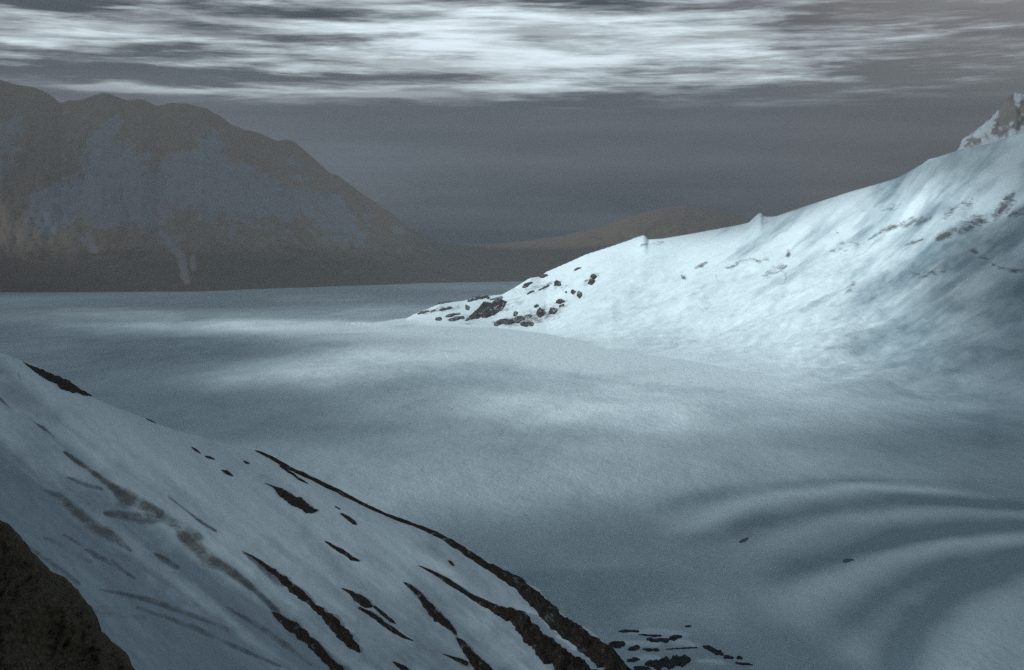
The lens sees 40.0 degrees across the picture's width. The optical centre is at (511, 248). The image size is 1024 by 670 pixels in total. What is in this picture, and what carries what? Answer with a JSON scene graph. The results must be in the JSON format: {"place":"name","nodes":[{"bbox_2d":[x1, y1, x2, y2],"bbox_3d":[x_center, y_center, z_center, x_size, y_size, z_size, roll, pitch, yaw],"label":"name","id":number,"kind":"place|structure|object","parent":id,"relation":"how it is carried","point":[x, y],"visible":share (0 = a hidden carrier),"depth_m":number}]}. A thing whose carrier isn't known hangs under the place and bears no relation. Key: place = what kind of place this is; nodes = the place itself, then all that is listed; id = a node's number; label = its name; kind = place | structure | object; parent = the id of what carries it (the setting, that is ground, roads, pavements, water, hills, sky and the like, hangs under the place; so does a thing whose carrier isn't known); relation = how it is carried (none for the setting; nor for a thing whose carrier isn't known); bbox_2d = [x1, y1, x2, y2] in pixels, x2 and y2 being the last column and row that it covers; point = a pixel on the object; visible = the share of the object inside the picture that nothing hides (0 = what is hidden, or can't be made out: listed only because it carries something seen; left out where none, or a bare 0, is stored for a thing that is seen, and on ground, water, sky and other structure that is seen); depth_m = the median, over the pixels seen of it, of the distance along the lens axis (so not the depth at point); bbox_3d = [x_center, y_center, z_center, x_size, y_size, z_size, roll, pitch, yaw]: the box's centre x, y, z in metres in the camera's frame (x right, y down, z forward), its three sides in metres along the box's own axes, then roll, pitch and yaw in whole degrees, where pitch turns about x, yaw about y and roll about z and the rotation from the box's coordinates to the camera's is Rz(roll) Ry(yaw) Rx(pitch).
{"place":"outdoors","nodes":[
{"label":"outdoors","id":0,"kind":"place"},
{"bbox_2d":[0,520,134,669],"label":"rock buttress","id":1,"kind":"object","parent":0,"point":[49,619],"visible":1,"depth_m":153.74},
{"bbox_2d":[0,352,603,669],"bbox_3d":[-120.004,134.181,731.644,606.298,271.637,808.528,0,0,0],"label":"hillside","id":2,"kind":"structure","parent":0,"point":[142,535],"depth_m":579.62},
{"bbox_2d":[24,362,91,396],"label":"rock outcrop","id":3,"kind":"object","parent":2,"relation":"on","point":[64,384],"visible":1,"depth_m":691.68},
{"bbox_2d":[222,470,232,475],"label":"rock","id":4,"kind":"object","parent":2,"relation":"on","point":[227,472],"visible":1,"depth_m":648.13},
{"bbox_2d":[265,483,317,512],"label":"rock outcrop","id":5,"kind":"object","parent":2,"relation":"on","point":[297,502],"visible":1,"depth_m":641.35},
{"bbox_2d":[280,465,307,483],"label":"rock","id":6,"kind":"object","parent":2,"relation":"on","point":[293,474],"visible":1,"depth_m":670.36},
{"bbox_2d":[244,552,360,652],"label":"rock outcrop","id":7,"kind":"object","parent":2,"relation":"on","point":[340,631],"visible":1,"depth_m":546.72},
{"bbox_2d":[272,612,343,669],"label":"rock outcrop","id":8,"kind":"object","parent":2,"relation":"on","point":[302,634],"visible":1,"depth_m":524.52},
{"bbox_2d":[325,541,359,561],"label":"rock outcrop","id":9,"kind":"object","parent":2,"relation":"on","point":[345,553],"visible":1,"depth_m":604.87},
{"bbox_2d":[340,513,356,524],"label":"rock","id":10,"kind":"object","parent":2,"relation":"on","point":[351,520],"visible":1,"depth_m":639.73},
{"bbox_2d":[342,588,372,607],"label":"rock outcrop","id":11,"kind":"object","parent":2,"relation":"on","point":[363,601],"visible":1,"depth_m":567.84},
{"bbox_2d":[373,606,395,623],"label":"rock","id":12,"kind":"object","parent":2,"relation":"on","point":[388,618],"visible":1,"depth_m":561.63},
{"bbox_2d":[358,607,412,640],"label":"rock outcrop","id":13,"kind":"object","parent":2,"relation":"on","point":[371,614],"visible":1,"depth_m":554.75},
{"bbox_2d":[392,661,408,669],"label":"rock","id":14,"kind":"object","parent":2,"relation":"on","point":[400,666],"visible":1,"depth_m":528.12},
{"bbox_2d":[403,582,456,634],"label":"rock outcrop","id":15,"kind":"object","parent":2,"relation":"on","point":[436,615],"visible":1,"depth_m":579.41},
{"bbox_2d":[255,450,631,669],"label":"rock rib","id":16,"kind":"object","parent":2,"relation":"on","point":[598,652],"visible":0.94,"depth_m":612.46},
{"bbox_2d":[443,654,467,665],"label":"rock","id":17,"kind":"object","parent":2,"relation":"on","point":[462,661],"visible":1,"depth_m":547.41},
{"bbox_2d":[456,637,492,669],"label":"rock outcrop","id":18,"kind":"object","parent":2,"relation":"on","point":[476,662],"visible":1,"depth_m":552.33},
{"bbox_2d":[418,565,596,669],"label":"rock rib","id":19,"kind":"object","parent":2,"relation":"on","point":[548,650],"visible":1,"depth_m":581.85},
{"bbox_2d":[0,80,751,291],"bbox_3d":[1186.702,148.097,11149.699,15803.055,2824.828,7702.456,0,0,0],"label":"mountains","id":20,"kind":"structure","parent":0,"point":[103,192],"depth_m":9463.67},
{"bbox_2d":[0,281,1023,669],"bbox_3d":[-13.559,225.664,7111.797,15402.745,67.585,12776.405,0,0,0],"label":"glacier","id":21,"kind":"object","parent":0,"point":[602,493],"visible":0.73,"depth_m":1680.01},
{"bbox_2d":[609,641,625,648],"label":"rock","id":22,"kind":"object","parent":21,"relation":"on","point":[617,644],"visible":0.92,"depth_m":885.47},
{"bbox_2d":[618,629,639,632],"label":"rock","id":23,"kind":"object","parent":21,"relation":"on","point":[627,631],"visible":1,"depth_m":914.70},
{"bbox_2d":[626,657,639,662],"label":"rock","id":24,"kind":"object","parent":21,"relation":"on","point":[634,659],"visible":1,"depth_m":853.47},
{"bbox_2d":[628,645,639,650],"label":"rock","id":25,"kind":"object","parent":21,"relation":"on","point":[634,648],"visible":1,"depth_m":877.32},
{"bbox_2d":[633,666,650,669],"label":"rock","id":26,"kind":"object","parent":21,"relation":"on","point":[641,668],"visible":1,"depth_m":835.71},
{"bbox_2d":[638,634,661,636],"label":"rock","id":27,"kind":"object","parent":21,"relation":"on","point":[654,635],"visible":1,"depth_m":905.75},
{"bbox_2d":[642,648,659,651],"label":"rock","id":28,"kind":"object","parent":21,"relation":"on","point":[651,649],"visible":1,"depth_m":874.34},
{"bbox_2d":[646,637,668,642],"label":"rock","id":29,"kind":"object","parent":21,"relation":"on","point":[657,640],"visible":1,"depth_m":894.38},
{"bbox_2d":[645,654,690,669],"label":"rock","id":30,"kind":"object","parent":21,"relation":"on","point":[674,661],"visible":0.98,"depth_m":845.24},
{"bbox_2d":[669,635,681,640],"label":"rock","id":31,"kind":"object","parent":21,"relation":"on","point":[674,637],"visible":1,"depth_m":899.47},
{"bbox_2d":[666,647,697,649],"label":"rock","id":32,"kind":"object","parent":21,"relation":"on","point":[681,648],"visible":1,"depth_m":877.61},
{"bbox_2d":[703,645,723,655],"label":"rock","id":33,"kind":"object","parent":21,"relation":"on","point":[713,650],"visible":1,"depth_m":871.81},
{"bbox_2d":[723,655,733,658],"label":"rock","id":34,"kind":"object","parent":21,"relation":"on","point":[727,657],"visible":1,"depth_m":858.37},
{"bbox_2d":[735,662,752,665],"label":"rock","id":35,"kind":"object","parent":21,"relation":"on","point":[740,663],"visible":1,"depth_m":844.59},
{"bbox_2d":[739,537,748,542],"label":"stone","id":36,"kind":"object","parent":21,"relation":"on","point":[743,540],"visible":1,"depth_m":1203.96},
{"bbox_2d":[842,558,853,562],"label":"stone","id":37,"kind":"object","parent":21,"relation":"on","point":[847,560],"visible":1,"depth_m":1126.30},
{"bbox_2d":[0,0,1023,243],"label":"sky","id":38,"kind":"structure","parent":0,"point":[467,121]},
{"bbox_2d":[378,132,1023,400],"bbox_3d":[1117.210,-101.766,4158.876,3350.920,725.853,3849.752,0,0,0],"label":"snow hill","id":39,"kind":"structure","parent":0,"point":[910,283],"depth_m":3699.20},
{"bbox_2d":[439,307,452,310],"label":"rock","id":40,"kind":"object","parent":39,"relation":"on","point":[444,309],"visible":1,"depth_m":4662.64},
{"bbox_2d":[445,313,459,316],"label":"rock","id":41,"kind":"object","parent":39,"relation":"on","point":[451,315],"visible":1,"depth_m":4593.84},
{"bbox_2d":[448,316,463,321],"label":"rock","id":42,"kind":"object","parent":39,"relation":"on","point":[455,318],"visible":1,"depth_m":4546.56},
{"bbox_2d":[467,295,488,301],"bbox_3d":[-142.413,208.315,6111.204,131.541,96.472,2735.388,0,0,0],"label":"rock","id":43,"kind":"object","parent":39,"relation":"on","point":[477,297],"visible":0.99,"depth_m":4771.32},
{"bbox_2d":[465,298,506,320],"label":"rock","id":44,"kind":"object","parent":39,"relation":"on","point":[485,309],"visible":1,"depth_m":4606.09},
{"bbox_2d":[494,314,531,325],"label":"rock","id":45,"kind":"object","parent":39,"relation":"on","point":[516,319],"visible":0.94,"depth_m":4437.76},
{"bbox_2d":[520,320,532,326],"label":"rock","id":46,"kind":"object","parent":39,"relation":"on","point":[525,323],"visible":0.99,"depth_m":4331.06},
{"bbox_2d":[522,282,532,287],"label":"rock","id":47,"kind":"object","parent":39,"relation":"on","point":[526,285],"visible":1,"depth_m":4794.11},
{"bbox_2d":[536,307,543,317],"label":"rock","id":48,"kind":"object","parent":39,"relation":"on","point":[540,313],"visible":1,"depth_m":4435.91},
{"bbox_2d":[549,307,556,314],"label":"rock","id":49,"kind":"object","parent":39,"relation":"on","point":[552,310],"visible":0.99,"depth_m":4420.15},
{"bbox_2d":[554,279,560,285],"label":"rock","id":50,"kind":"object","parent":39,"relation":"on","point":[557,282],"visible":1,"depth_m":4712.05},
{"bbox_2d":[556,299,564,303],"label":"rock","id":51,"kind":"object","parent":39,"relation":"on","point":[559,301],"visible":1,"depth_m":4498.15},
{"bbox_2d":[588,279,594,284],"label":"rock","id":52,"kind":"object","parent":39,"relation":"on","point":[591,281],"visible":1,"depth_m":4565.93},
{"bbox_2d":[956,92,1023,150],"bbox_3d":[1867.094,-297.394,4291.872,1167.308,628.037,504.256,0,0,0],"label":"rocky peak","id":53,"kind":"structure","parent":0,"point":[1005,120],"depth_m":4200.13}
]}

